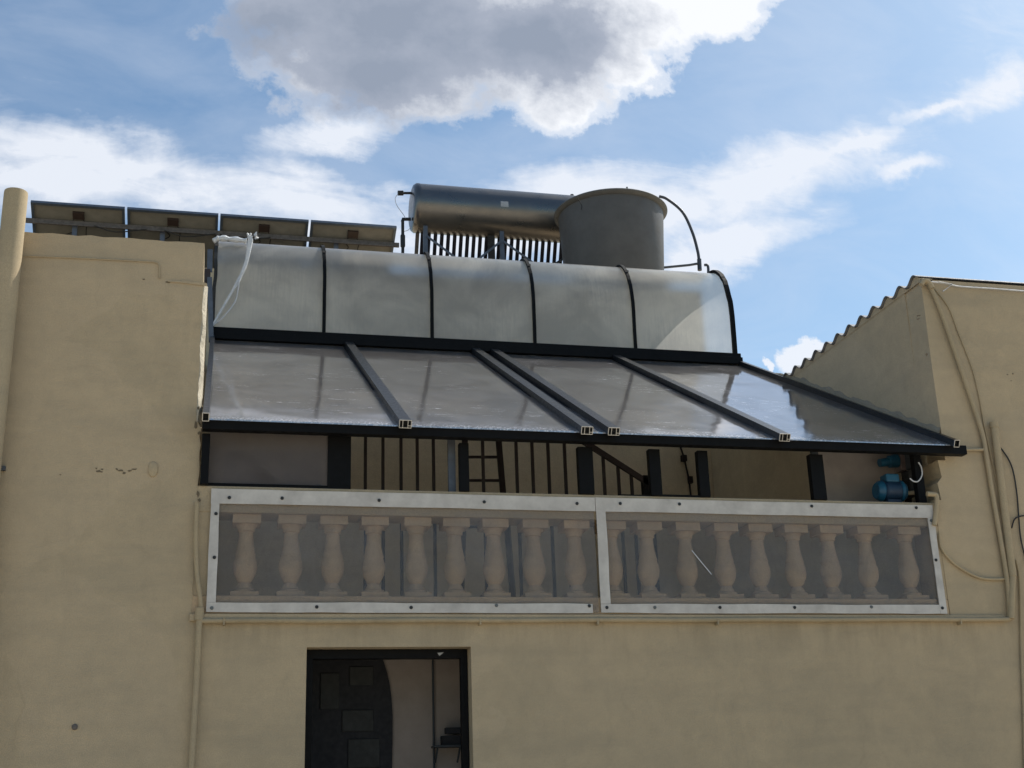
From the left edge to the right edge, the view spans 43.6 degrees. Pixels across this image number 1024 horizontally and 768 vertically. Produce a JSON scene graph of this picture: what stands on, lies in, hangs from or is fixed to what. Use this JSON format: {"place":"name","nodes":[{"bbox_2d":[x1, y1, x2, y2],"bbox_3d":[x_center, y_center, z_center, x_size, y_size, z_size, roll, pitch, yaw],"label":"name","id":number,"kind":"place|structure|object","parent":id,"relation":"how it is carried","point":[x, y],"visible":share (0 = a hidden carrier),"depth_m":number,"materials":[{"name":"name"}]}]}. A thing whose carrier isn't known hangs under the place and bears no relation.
{"place":"outdoors","nodes":[
{"label":"outdoors","id":0,"kind":"place"},
{"bbox_2d":[0,0,1023,373],"label":"sky","id":1,"kind":"structure","parent":0,"point":[821,157],"materials":[{"name":"blue"}]},
{"label":"ground","id":2,"kind":"structure","parent":0,"visible":0},
{"bbox_2d":[0,232,1023,767],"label":"house","id":3,"kind":"structure","parent":2,"relation":"on","point":[110,354],"depth_m":9.25,"materials":[{"name":"beige paint"}]},
{"bbox_2d":[0,187,27,476],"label":"vent pipe","id":4,"kind":"object","parent":3,"relation":"attached to","point":[13,216],"visible":1,"depth_m":8.97,"materials":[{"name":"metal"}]},
{"bbox_2d":[72,724,77,729],"bbox_3d":[-2.837,2.224,8.301,0.040,0.040,0.014,2,-19,-13],"label":"wall bolt","id":5,"kind":"object","parent":3,"relation":"attached to","point":[74,726],"depth_m":8.30,"materials":[{"name":"metal"}]},
{"bbox_2d":[24,255,159,278],"bbox_3d":[-3.045,-0.857,9.299,0.952,0.134,0.010,2,-19,-13],"label":"conduit","id":6,"kind":"object","parent":3,"relation":"attached to","point":[96,259],"visible":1,"depth_m":9.32,"materials":[{"name":"beige plastic"}]},
{"bbox_2d":[148,462,157,476],"bbox_3d":[-2.506,0.594,8.936,0.068,0.114,0.018,2,-19,-13],"label":"wall fixing","id":7,"kind":"object","parent":3,"relation":"attached to","point":[152,469],"depth_m":8.93,"materials":[{"name":"beige plastic"}]},
{"bbox_2d":[188,607,203,767],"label":"pipe","id":8,"kind":"object","parent":3,"relation":"attached to","point":[199,613],"visible":1,"depth_m":8.51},
{"bbox_2d":[193,502,202,606],"bbox_3d":[-2.152,1.185,8.798,0.093,0.759,0.032,2,-19,-13],"label":"conduit","id":9,"kind":"object","parent":3,"relation":"attached to","point":[196,561],"visible":1,"depth_m":8.78,"materials":[{"name":"beige plastic"}]},
{"bbox_2d":[25,218,398,248],"bbox_3d":[-3.654,-1.329,15.832,4.400,0.760,1.137,2,-19,-13],"label":"panel rack","id":10,"kind":"object","parent":3,"relation":"on","point":[161,230],"visible":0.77,"depth_m":15.38,"materials":[{"name":"metal"}]},
{"bbox_2d":[31,200,125,237],"bbox_3d":[-5.231,-1.509,15.531,1.050,0.805,1.467,2,-19,-13],"label":"solar module","id":11,"kind":"object","parent":10,"relation":"attached to","point":[76,212],"visible":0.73,"depth_m":15.11,"materials":[{"name":"glass"}]},
{"bbox_2d":[127,207,217,267],"bbox_3d":[-4.182,-1.464,15.773,1.050,0.805,1.467,2,-19,-13],"label":"solar module","id":12,"kind":"object","parent":10,"relation":"on","point":[172,218],"visible":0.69,"depth_m":15.36,"materials":[{"name":"glass"}]},
{"bbox_2d":[220,213,308,246],"bbox_3d":[-3.137,-1.418,16.013,1.050,0.805,1.467,2,-19,-13],"label":"solar module","id":13,"kind":"object","parent":10,"relation":"on","point":[263,225],"visible":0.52,"depth_m":15.56,"materials":[{"name":"plastic"}]},
{"bbox_2d":[308,220,396,251],"bbox_3d":[-2.088,-1.373,16.254,1.050,0.805,1.467,2,-19,-13],"label":"solar module","id":14,"kind":"object","parent":10,"relation":"attached to","point":[352,231],"visible":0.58,"depth_m":15.81,"materials":[{"name":"plastic"}]},
{"bbox_2d":[320,673,338,708],"bbox_3d":[-1.377,2.320,9.671,0.141,0.266,0.014,2,-19,-13],"label":"door panel","id":15,"kind":"structure","parent":3,"relation":"in","point":[329,682],"depth_m":9.66,"materials":[{"name":"black wood"}]},
{"bbox_2d":[342,710,372,731],"bbox_3d":[-1.163,2.538,9.649,0.236,0.156,0.014,2,-19,-13],"label":"door panel","id":16,"kind":"structure","parent":3,"relation":"in","point":[352,720],"depth_m":9.64,"materials":[{"name":"grey glass"}]},
{"bbox_2d":[349,667,372,684],"bbox_3d":[-1.148,2.226,9.759,0.182,0.138,0.014,2,-19,-13],"label":"door panel","id":17,"kind":"structure","parent":3,"relation":"in","point":[357,675],"depth_m":9.75,"materials":[{"name":"black wood"}]},
{"bbox_2d":[348,739,379,767],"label":"door panel","id":18,"kind":"structure","parent":3,"relation":"in","point":[362,753],"depth_m":9.58,"materials":[{"name":"grey glass"}]},
{"bbox_2d":[304,649,468,767],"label":"door frame","id":19,"kind":"object","parent":3,"relation":"attached to","point":[459,654],"visible":0.94,"depth_m":8.99,"materials":[{"name":"grey metal"}]},
{"bbox_2d":[432,660,434,767],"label":"room pipe","id":20,"kind":"object","parent":3,"relation":"attached to","point":[433,722],"visible":1,"depth_m":9.80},
{"bbox_2d":[431,727,460,762],"bbox_3d":[-0.485,2.725,9.662,0.230,0.254,0.150,2,-19,-13],"label":"wall shelf","id":21,"kind":"object","parent":3,"relation":"attached to","point":[453,741],"depth_m":9.65,"materials":[{"name":"black metal"}]},
{"bbox_2d":[462,440,505,492],"bbox_3d":[-0.242,1.193,11.031,0.536,1.987,0.030,2,-19,-13],"label":"ladder","id":22,"kind":"object","parent":3,"relation":"on","point":[501,473],"visible":0.11,"depth_m":11.20,"materials":[{"name":"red metal"}]},
{"bbox_2d":[395,183,573,262],"bbox_3d":[-0.308,-1.551,18.119,2.800,2.415,1.269,2,-19,-13],"label":"solar water heater","id":23,"kind":"object","parent":3,"relation":"on","point":[490,216],"visible":0.46,"depth_m":17.85,"materials":[{"name":"metal"}]},
{"bbox_2d":[364,437,648,494],"bbox_3d":[-0.033,1.069,10.148,2.423,1.730,0.070,2,-19,-13],"label":"stair railing","id":24,"kind":"object","parent":3,"relation":"on","point":[631,472],"visible":0.08,"depth_m":10.31,"materials":[{"name":"black metal"}]},
{"bbox_2d":[200,327,966,502],"bbox_3d":[0.264,0.188,11.751,6.010,2.655,4.162,2,-19,-13],"label":"lean to roof","id":25,"kind":"object","parent":3,"relation":"attached to","point":[289,409],"visible":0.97,"depth_m":10.71,"materials":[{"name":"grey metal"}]},
{"bbox_2d":[208,278,239,335],"bbox_3d":[-3.004,-0.802,13.354,0.308,0.690,0.026,7,-20,-24],"label":"loose cable","id":26,"kind":"object","parent":25,"relation":"hanging from","point":[231,306],"visible":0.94,"depth_m":13.39,"materials":[{"name":"white plastic"}]},
{"bbox_2d":[208,432,327,485],"bbox_3d":[-1.747,0.521,9.208,0.836,0.417,0.005,2,-19,-13],"label":"window pane","id":27,"kind":"structure","parent":25,"relation":"in","point":[242,458],"depth_m":9.20,"materials":[{"name":"grey glass"}]},
{"bbox_2d":[204,235,737,352],"bbox_3d":[-0.423,-0.822,14.522,5.978,1.490,1.270,2,-19,-13],"label":"arched canopy","id":28,"kind":"object","parent":25,"relation":"on","point":[322,288],"visible":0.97,"depth_m":14.19,"materials":[{"name":"plastic"}]},
{"bbox_2d":[208,232,258,334],"bbox_3d":[-2.933,-1.064,13.506,0.502,1.259,0.079,7,-20,-24],"label":"wrapped cable","id":29,"kind":"object","parent":28,"relation":"attached to","point":[249,245],"visible":0.93,"depth_m":13.60,"materials":[{"name":"white plastic"}]},
{"bbox_2d":[910,462,922,481],"bbox_3d":[3.264,0.713,10.350,0.127,0.171,0.011,2,-19,-13],"label":"white wire","id":30,"kind":"object","parent":25,"relation":"attached to","point":[921,474],"visible":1,"depth_m":10.35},
{"bbox_2d":[189,486,1004,620],"bbox_3d":[0.792,1.330,9.638,6.230,0.950,0.308,2,-19,-13],"label":"balustrade","id":31,"kind":"object","parent":3,"relation":"attached to","point":[204,517],"visible":0.17,"depth_m":9.21,"materials":[{"name":"paint"}]},
{"bbox_2d":[206,488,598,612],"bbox_3d":[-0.731,1.203,9.151,2.802,0.866,0.028,2,-19,-13],"label":"plastic screen","id":32,"kind":"object","parent":31,"relation":"attached to","point":[277,551],"visible":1,"depth_m":9.14,"materials":[{"name":"plastic"}]},
{"bbox_2d":[595,497,946,613],"bbox_3d":[2.005,1.321,9.780,2.812,0.865,0.028,2,-19,-13],"label":"plastic screen","id":33,"kind":"object","parent":31,"relation":"on","point":[675,556],"visible":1,"depth_m":9.77,"materials":[{"name":"clear plastic"}]},
{"bbox_2d":[926,491,938,525],"bbox_3d":[3.369,0.995,10.203,0.103,0.280,0.040,2,-19,-13],"label":"pipe","id":34,"kind":"object","parent":33,"relation":"attached to","point":[935,495],"visible":1,"depth_m":10.20,"materials":[{"name":"beige plastic"}]},
{"bbox_2d":[872,474,907,501],"bbox_3d":[3.087,0.874,10.457,0.253,0.262,0.184,2,-19,-13],"label":"water pump","id":35,"kind":"object","parent":31,"relation":"on","point":[889,488],"visible":0.99,"depth_m":10.40,"materials":[{"name":"blue paint"}]},
{"bbox_2d":[202,617,1010,625],"bbox_3d":[0.898,1.732,9.360,6.178,0.064,0.055,2,-19,-13],"label":"long conduit","id":36,"kind":"object","parent":3,"relation":"attached to","point":[717,620],"visible":1,"depth_m":9.29,"materials":[{"name":"beige plastic"}]},
{"bbox_2d":[554,187,666,269],"bbox_3d":[1.383,-1.530,17.348,1.560,1.780,1.560,2,-19,-13],"label":"water tank","id":37,"kind":"object","parent":3,"relation":"on","point":[611,227],"visible":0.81,"depth_m":16.90,"materials":[{"name":"grey plastic"}]},
{"bbox_2d":[659,195,701,270],"bbox_3d":[2.316,-2.098,17.770,0.596,1.125,0.060,2,-19,-13],"label":"pipe","id":38,"kind":"object","parent":37,"relation":"attached to","point":[699,264],"visible":0.98,"depth_m":17.76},
{"bbox_2d":[680,447,692,494],"bbox_3d":[2.063,1.036,15.141,0.127,0.652,0.060,2,-19,-13],"label":"wall pipework","id":39,"kind":"object","parent":3,"relation":"attached to","point":[683,457],"depth_m":15.15,"materials":[{"name":"black metal"}]},
{"bbox_2d":[877,454,911,501],"bbox_3d":[3.228,0.777,10.829,0.243,0.498,0.120,2,-19,-13],"label":"pressure switch","id":40,"kind":"object","parent":3,"relation":"attached to","point":[897,463],"visible":0.69,"depth_m":10.83,"materials":[{"name":"blue paint"}]},
{"bbox_2d":[902,455,914,497],"bbox_3d":[3.327,0.729,10.663,0.104,0.432,0.120,2,-19,-13],"label":"pipe","id":41,"kind":"object","parent":3,"relation":"attached to","point":[907,476],"visible":0.43,"depth_m":10.62,"materials":[{"name":"black plastic"}]},
{"bbox_2d":[934,288,998,494],"bbox_3d":[3.777,0.096,10.642,0.353,1.969,0.012,2,-19,-13],"label":"wall cable","id":42,"kind":"object","parent":3,"relation":"attached to","point":[976,386],"depth_m":10.69,"materials":[{"name":"beige plastic"}]},
{"bbox_2d":[925,283,1011,620],"bbox_3d":[3.728,0.487,10.475,0.380,2.880,0.038,2,-19,-13],"label":"riser conduit","id":43,"kind":"object","parent":3,"relation":"attached to","point":[983,439],"visible":1,"depth_m":10.49,"materials":[{"name":"beige plastic"}]},
{"bbox_2d":[967,448,983,450],"bbox_3d":[3.766,0.537,10.473,0.256,0.033,0.026,2,-19,-13],"label":"stub pipe","id":44,"kind":"object","parent":43,"relation":"attached to","point":[975,449],"visible":0.6,"depth_m":10.47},
{"bbox_2d":[938,533,1004,580],"bbox_3d":[3.660,1.375,10.171,0.558,0.375,0.024,2,-19,-13],"label":"bowed cable","id":45,"kind":"object","parent":3,"relation":"attached to","point":[960,567],"visible":1,"depth_m":10.12,"materials":[{"name":"beige plastic"}]},
{"bbox_2d":[919,278,1023,291],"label":"roof wires","id":46,"kind":"object","parent":3,"relation":"on","point":[928,282],"visible":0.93,"depth_m":10.91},
{"bbox_2d":[989,421,1016,575],"bbox_3d":[3.982,0.921,10.373,0.112,1.279,0.070,2,-19,-13],"label":"capped conduit","id":47,"kind":"object","parent":3,"relation":"attached to","point":[1008,541],"visible":1,"depth_m":10.35,"materials":[{"name":"beige plastic"}]},
{"bbox_2d":[1001,448,1023,553],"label":"drooping cable","id":48,"kind":"object","parent":47,"relation":"hanging from","point":[1017,500],"visible":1,"depth_m":10.42,"materials":[{"name":"beige plastic"}]},
{"bbox_2d":[1008,575,1015,618],"bbox_3d":[3.947,1.683,10.104,0.122,0.347,0.052,2,-19,-13],"label":"conduit","id":49,"kind":"object","parent":3,"relation":"attached to","point":[1011,607],"visible":1,"depth_m":10.08,"materials":[{"name":"beige plastic"}]},
{"bbox_2d":[1011,515,1023,527],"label":"hooked cable","id":50,"kind":"object","parent":3,"relation":"attached to","point":[1016,518],"visible":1,"depth_m":10.36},
{"bbox_2d":[1015,560,1023,767],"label":"edge conduit","id":51,"kind":"object","parent":3,"relation":"attached to","point":[1020,624],"visible":1,"depth_m":10.01,"materials":[{"name":"beige plastic"}]}
]}

